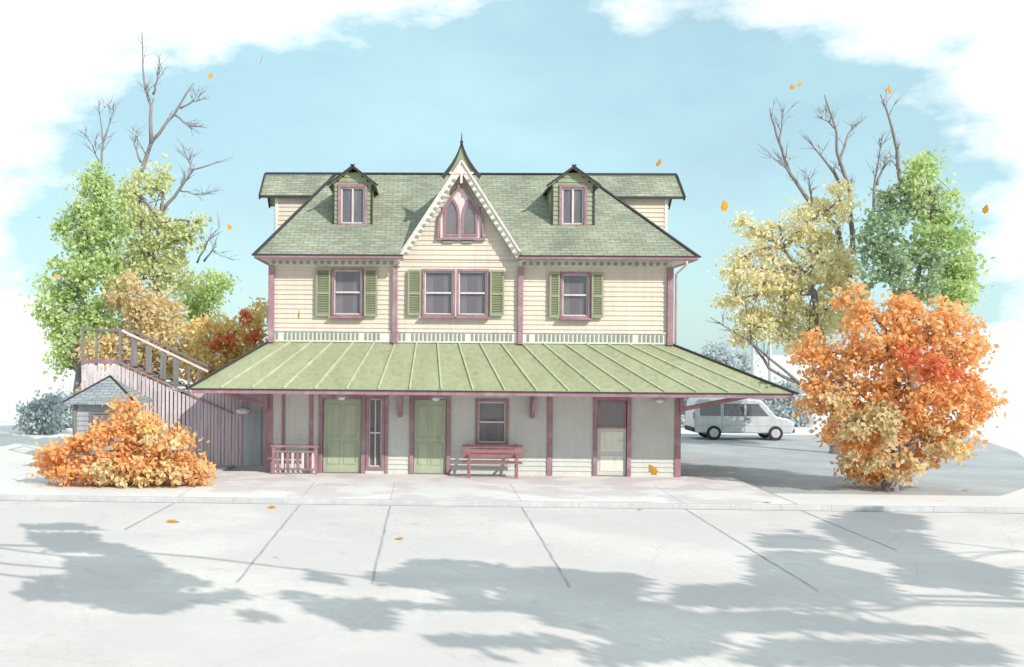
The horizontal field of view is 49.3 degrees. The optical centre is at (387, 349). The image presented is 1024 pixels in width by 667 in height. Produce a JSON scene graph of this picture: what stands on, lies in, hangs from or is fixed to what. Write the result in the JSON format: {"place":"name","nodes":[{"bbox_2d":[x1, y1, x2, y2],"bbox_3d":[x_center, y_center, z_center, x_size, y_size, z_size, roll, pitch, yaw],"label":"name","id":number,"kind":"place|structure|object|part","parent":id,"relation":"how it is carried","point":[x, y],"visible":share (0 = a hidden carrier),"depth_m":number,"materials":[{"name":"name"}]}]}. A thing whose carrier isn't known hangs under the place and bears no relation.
{"place":"outdoors","nodes":[
{"label":"outdoors","id":0,"kind":"place"},
{"bbox_2d":[179,471,796,504],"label":"sidewalk","id":1,"kind":"structure","parent":0,"point":[683,489],"depth_m":29.23,"materials":[{"name":"concrete"}]},
{"bbox_2d":[271,445,318,474],"bbox_3d":[-2.723,3.209,32.194,1.400,0.840,0.090,0,0,2],"label":"porch railing","id":2,"kind":"object","parent":1,"relation":"on","point":[316,447],"visible":1,"depth_m":32.17,"materials":[{"name":"paint"}]},
{"bbox_2d":[242,483,741,489],"bbox_3d":[2.457,3.666,29.629,14.900,0.001,0.015,0,0,2],"label":"sidewalk joint","id":3,"kind":"object","parent":1,"relation":"on","point":[489,486],"visible":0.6,"depth_m":29.62,"materials":[{"name":"grey concrete"}]},
{"bbox_2d":[462,443,522,478],"bbox_3d":[3.005,3.197,31.745,1.720,0.954,0.623,0,0,2],"label":"bench","id":4,"kind":"object","parent":1,"relation":"on","point":[468,451],"visible":1,"depth_m":31.93,"materials":[{"name":"red paint"}]},
{"bbox_2d":[186,132,798,476],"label":"station house","id":5,"kind":"structure","parent":0,"point":[449,312],"depth_m":32.37,"materials":[{"name":"beige wood"}]},
{"bbox_2d":[80,329,266,466],"bbox_3d":[-6.475,1.479,34.558,6.009,4.199,1.876,0,0,2],"label":"outside stair","id":6,"kind":"object","parent":5,"relation":"attached to","point":[233,430],"visible":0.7,"depth_m":33.91,"materials":[{"name":"paint"}]},
{"bbox_2d":[243,403,261,465],"bbox_3d":[-4.152,2.597,33.846,0.540,1.920,0.073,0,0,2],"label":"storage door","id":7,"kind":"structure","parent":6,"relation":"in","point":[253,420],"depth_m":33.82,"materials":[{"name":"grey metal"}]},
{"bbox_2d":[318,394,365,473],"bbox_3d":[-1.354,2.479,32.566,1.380,2.320,0.160,0,0,2],"label":"door","id":8,"kind":"structure","parent":5,"relation":"in","point":[341,437],"depth_m":32.58,"materials":[{"name":"paint"}]},
{"bbox_2d":[329,268,364,318],"bbox_3d":[-1.194,-1.664,32.486,1.020,1.490,0.308,0,0,2],"label":"window","id":9,"kind":"structure","parent":5,"relation":"in","point":[347,286],"depth_m":32.62,"materials":[{"name":"paint"}]},
{"bbox_2d":[366,396,384,469],"bbox_3d":[-0.374,2.447,32.534,0.540,2.160,0.153,0,0,2],"label":"window","id":10,"kind":"structure","parent":5,"relation":"in","point":[375,405],"depth_m":32.55,"materials":[{"name":"glass"}]},
{"bbox_2d":[409,395,450,474],"bbox_3d":[1.235,2.500,32.476,1.200,2.320,0.160,0,0,2],"label":"door","id":11,"kind":"structure","parent":5,"relation":"in","point":[430,424],"depth_m":32.50,"materials":[{"name":"paint"}]},
{"bbox_2d":[421,269,454,317],"bbox_3d":[1.484,-1.643,32.392,1.040,1.450,0.308,0,0,2],"label":"window","id":12,"kind":"structure","parent":5,"relation":"in","point":[438,285],"depth_m":32.53,"materials":[{"name":"paint"}]},
{"bbox_2d":[436,184,484,243],"bbox_3d":[2.132,-3.982,32.359,1.440,1.737,0.135,0,0,2],"label":"lancet window","id":13,"kind":"structure","parent":5,"relation":"in","point":[460,217],"depth_m":32.35,"materials":[{"name":"pink paint"}]},
{"bbox_2d":[455,269,489,318],"bbox_3d":[2.479,-1.636,32.358,1.030,1.450,0.308,0,0,2],"label":"window","id":14,"kind":"structure","parent":5,"relation":"in","point":[472,287],"depth_m":32.50,"materials":[{"name":"glass"}]},
{"bbox_2d":[475,399,508,444],"bbox_3d":[3.047,2.124,32.414,0.970,1.370,0.153,0,0,2],"label":"window","id":15,"kind":"structure","parent":5,"relation":"in","point":[490,418],"depth_m":32.47,"materials":[{"name":"paint"}]},
{"bbox_2d":[559,272,592,319],"bbox_3d":[5.471,-1.572,32.253,0.960,1.410,0.308,0,0,2],"label":"window","id":16,"kind":"structure","parent":5,"relation":"in","point":[575,287],"depth_m":32.39,"materials":[{"name":"paint"}]},
{"bbox_2d":[593,397,631,476],"bbox_3d":[6.541,2.531,32.291,1.100,2.340,0.160,0,0,2],"label":"door","id":17,"kind":"structure","parent":5,"relation":"in","point":[610,425],"depth_m":32.30,"materials":[{"name":"paint"}]},
{"bbox_2d":[0,500,1023,666],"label":"forecourt","id":18,"kind":"structure","parent":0,"point":[90,584],"depth_m":17.59,"materials":[{"name":"concrete"}]},
{"bbox_2d":[125,502,175,528],"bbox_3d":[-5.323,3.725,24.920,0.050,0.001,4.043,0,0,4],"label":"paving joint","id":19,"kind":"object","parent":18,"relation":"on","point":[149,516],"visible":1,"depth_m":24.74,"materials":[{"name":"grey concrete"}]},
{"bbox_2d":[236,504,300,581],"bbox_3d":[-2.282,3.750,22.332,0.066,0.001,9.000,0,0,2],"label":"paving joint","id":20,"kind":"object","parent":18,"relation":"on","point":[257,556],"visible":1,"depth_m":21.04,"materials":[{"name":"grey concrete"}]},
{"bbox_2d":[370,505,390,583],"bbox_3d":[-0.103,3.767,22.256,0.066,0.001,9.000,0,0,2],"label":"paving joint","id":21,"kind":"object","parent":18,"relation":"on","point":[376,561],"visible":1,"depth_m":21.03,"materials":[{"name":"grey concrete"}]},
{"bbox_2d":[0,494,1023,512],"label":"kerb","id":22,"kind":"structure","parent":18,"relation":"on","point":[523,503],"depth_m":26.67,"materials":[{"name":"concrete"}]},
{"bbox_2d":[1,500,1023,513],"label":"gutter joint","id":23,"kind":"object","parent":18,"relation":"on","point":[492,506],"visible":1,"depth_m":26.66,"materials":[{"name":"grey concrete"}]},
{"bbox_2d":[521,507,570,586],"bbox_3d":[3.065,3.792,22.145,0.067,0.001,9.000,0,0,2],"label":"paving joint","id":24,"kind":"object","parent":18,"relation":"on","point":[556,564],"visible":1,"depth_m":20.86,"materials":[{"name":"grey concrete"}]},
{"bbox_2d":[685,509,818,590],"bbox_3d":[6.973,3.823,22.009,0.066,0.001,9.000,0,0,2],"label":"paving joint","id":25,"kind":"object","parent":18,"relation":"on","point":[757,553],"visible":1,"depth_m":20.56,"materials":[{"name":"grey concrete"}]},
{"bbox_2d":[800,510,893,548],"bbox_3d":[9.818,3.844,23.841,0.050,0.001,5.141,0,0,1],"label":"paving joint","id":26,"kind":"object","parent":18,"relation":"on","point":[849,530],"visible":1,"depth_m":23.48,"materials":[{"name":"grey concrete"}]},
{"bbox_2d":[0,349,1023,472],"bbox_3d":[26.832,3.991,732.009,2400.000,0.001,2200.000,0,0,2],"label":"ground","id":27,"kind":"structure","parent":0,"point":[22,376],"depth_m":119.52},
{"bbox_2d":[8,390,69,434],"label":"hedge bush","id":28,"kind":"object","parent":27,"relation":"on","point":[40,417],"visible":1,"depth_m":47.60,"materials":[{"name":"grey plant"}]},
{"bbox_2d":[45,385,72,427],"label":"hedge bush","id":29,"kind":"object","parent":27,"relation":"on","point":[68,410],"visible":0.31,"depth_m":51.69,"materials":[{"name":"grey plant"}]},
{"bbox_2d":[0,433,233,496],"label":"verge","id":30,"kind":"structure","parent":27,"relation":"on","point":[16,459],"depth_m":29.45,"materials":[{"name":"white concrete"}]},
{"bbox_2d":[16,97,140,429],"bbox_3d":[-10.570,-2.574,38.499,4.292,12.546,3.075,0,0,28],"label":"broadleaf tree","id":31,"kind":"object","parent":30,"relation":"on","point":[86,218],"visible":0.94,"depth_m":38.12,"materials":[{"name":"green plant"}]},
{"bbox_2d":[62,375,152,473],"bbox_3d":[-8.189,2.168,32.485,2.141,2.836,2.100,0,0,2],"label":"shed","id":32,"kind":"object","parent":30,"relation":"on","point":[87,402],"visible":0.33,"depth_m":31.75,"materials":[{"name":"grey wood"}]},
{"bbox_2d":[89,412,113,440],"bbox_3d":[-8.216,2.196,31.713,0.720,0.820,0.045,0,0,2],"label":"window","id":33,"kind":"structure","parent":32,"relation":"in","point":[98,414],"depth_m":31.71,"materials":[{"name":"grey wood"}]},
{"bbox_2d":[26,392,226,487],"bbox_3d":[-7.016,2.427,29.477,5.481,2.614,2.569,0,0,2],"label":"orange bush","id":34,"kind":"object","parent":30,"relation":"on","point":[135,463],"visible":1,"depth_m":29.08,"materials":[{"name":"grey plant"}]},
{"bbox_2d":[66,267,205,392],"bbox_3d":[-8.374,0.468,37.210,4.961,6.496,3.409,0,0,2],"label":"brown shrub","id":35,"kind":"object","parent":30,"relation":"on","point":[137,308],"visible":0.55,"depth_m":37.21,"materials":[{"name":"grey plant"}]},
{"bbox_2d":[111,32,236,361],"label":"bare topped tree","id":36,"kind":"object","parent":30,"relation":"on","point":[160,224],"visible":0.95,"depth_m":40.05,"materials":[{"name":"green plant"}]},
{"bbox_2d":[174,266,240,329],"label":"young tree","id":37,"kind":"object","parent":30,"relation":"on","point":[199,305],"visible":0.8,"depth_m":41.88,"materials":[{"name":"green plant"}]},
{"bbox_2d":[172,297,267,382],"bbox_3d":[-5.419,0.986,36.602,3.802,5.506,2.637,0,0,2],"label":"rust shrub","id":38,"kind":"object","parent":30,"relation":"on","point":[224,342],"visible":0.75,"depth_m":36.12,"materials":[{"name":"orange plant"}]},
{"bbox_2d":[681,398,688,427],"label":"hedge bush","id":39,"kind":"object","parent":27,"relation":"on","point":[683,420],"visible":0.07,"depth_m":55.40,"materials":[{"name":"grey plant"}]},
{"bbox_2d":[694,332,742,368],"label":"distant tree","id":40,"kind":"object","parent":27,"relation":"on","point":[718,353],"visible":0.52,"depth_m":100.94,"materials":[{"name":"grey plant"}]},
{"bbox_2d":[727,346,760,373],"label":"distant tree","id":41,"kind":"object","parent":27,"relation":"on","point":[745,361],"visible":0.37,"depth_m":110.61,"materials":[{"name":"grey plant"}]},
{"bbox_2d":[751,304,765,374],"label":"utility pole","id":42,"kind":"object","parent":27,"relation":"on","point":[752,361],"visible":0.26,"depth_m":77.55,"materials":[{"name":"metal"}]},
{"bbox_2d":[751,377,772,411],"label":"hedge bush","id":43,"kind":"object","parent":27,"relation":"on","point":[762,399],"depth_m":56.27,"materials":[{"name":"grey plant"}]},
{"bbox_2d":[768,332,771,380],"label":"utility pole","id":44,"kind":"object","parent":27,"relation":"on","point":[769,371],"visible":0.27,"depth_m":91.36,"materials":[{"name":"metal"}]},
{"bbox_2d":[760,376,819,427],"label":"hedge bush","id":45,"kind":"object","parent":27,"relation":"on","point":[782,408],"visible":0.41,"depth_m":56.77,"materials":[{"name":"grey plant"}]},
{"bbox_2d":[681,432,1023,506],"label":"verge","id":46,"kind":"structure","parent":27,"relation":"on","point":[1016,444],"depth_m":27.91,"materials":[{"name":"white concrete"}]},
{"bbox_2d":[707,95,879,453],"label":"tan tree","id":47,"kind":"object","parent":46,"relation":"on","point":[742,269],"visible":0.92,"depth_m":40.29,"materials":[{"name":"yellow plant"}]},
{"bbox_2d":[783,278,1008,491],"bbox_3d":[13.562,0.976,29.576,5.383,5.816,3.607,0,0,-20],"label":"orange tree","id":48,"kind":"object","parent":46,"relation":"on","point":[877,425],"visible":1,"depth_m":29.11,"materials":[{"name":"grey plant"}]},
{"bbox_2d":[848,84,995,458],"bbox_3d":[18.463,-2.617,38.288,5.000,13.103,3.093,0,0,2],"label":"crowned tree","id":49,"kind":"object","parent":46,"relation":"on","point":[939,232],"visible":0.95,"depth_m":38.02,"materials":[{"name":"green plant"}]},
{"bbox_2d":[0,0,1023,356],"label":"sky","id":50,"kind":"structure","parent":0,"point":[529,86],"materials":[{"name":"blue"}]},
{"bbox_2d":[648,465,658,478],"bbox_3d":[5.373,2.469,22.329,0.239,0.364,0.016,-37,-6,35],"label":"falling leaf","id":51,"kind":"object","parent":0,"point":[653,470],"visible":1,"depth_m":22.33,"materials":[{"name":"yellow plant"}]},
{"bbox_2d":[720,200,728,210],"bbox_3d":[3.781,-1.595,12.391,0.133,0.202,0.010,-35,32,-8],"label":"falling leaf","id":52,"kind":"object","parent":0,"point":[724,206],"visible":1,"depth_m":12.38,"materials":[{"name":"plant"}]},
{"bbox_2d":[681,434,1023,495],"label":"side road","id":53,"kind":"structure","parent":0,"point":[795,464],"depth_m":35.13,"materials":[{"name":"grey asphalt"}]},
{"bbox_2d":[685,398,794,440],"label":"parked van","id":54,"kind":"object","parent":53,"relation":"on","point":[750,415],"visible":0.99,"depth_m":46.13,"materials":[{"name":"white paint"}]},
{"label":"side window","id":55,"kind":"part","parent":54,"relation":"part of","materials":[{"name":"grey glass"}]},
{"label":"side window","id":56,"kind":"part","parent":54,"relation":"part of","materials":[{"name":"grey glass"}]},
{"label":"side window","id":57,"kind":"part","parent":54,"relation":"part of","materials":[{"name":"grey glass"}]},
{"bbox_2d":[982,205,989,213],"bbox_3d":[6.637,-1.543,12.277,0.007,0.148,0.097,5,11,-31],"label":"falling leaf","id":58,"kind":"object","parent":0,"point":[985,209],"visible":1,"depth_m":12.28,"materials":[{"name":"yellow plant"}]}
]}

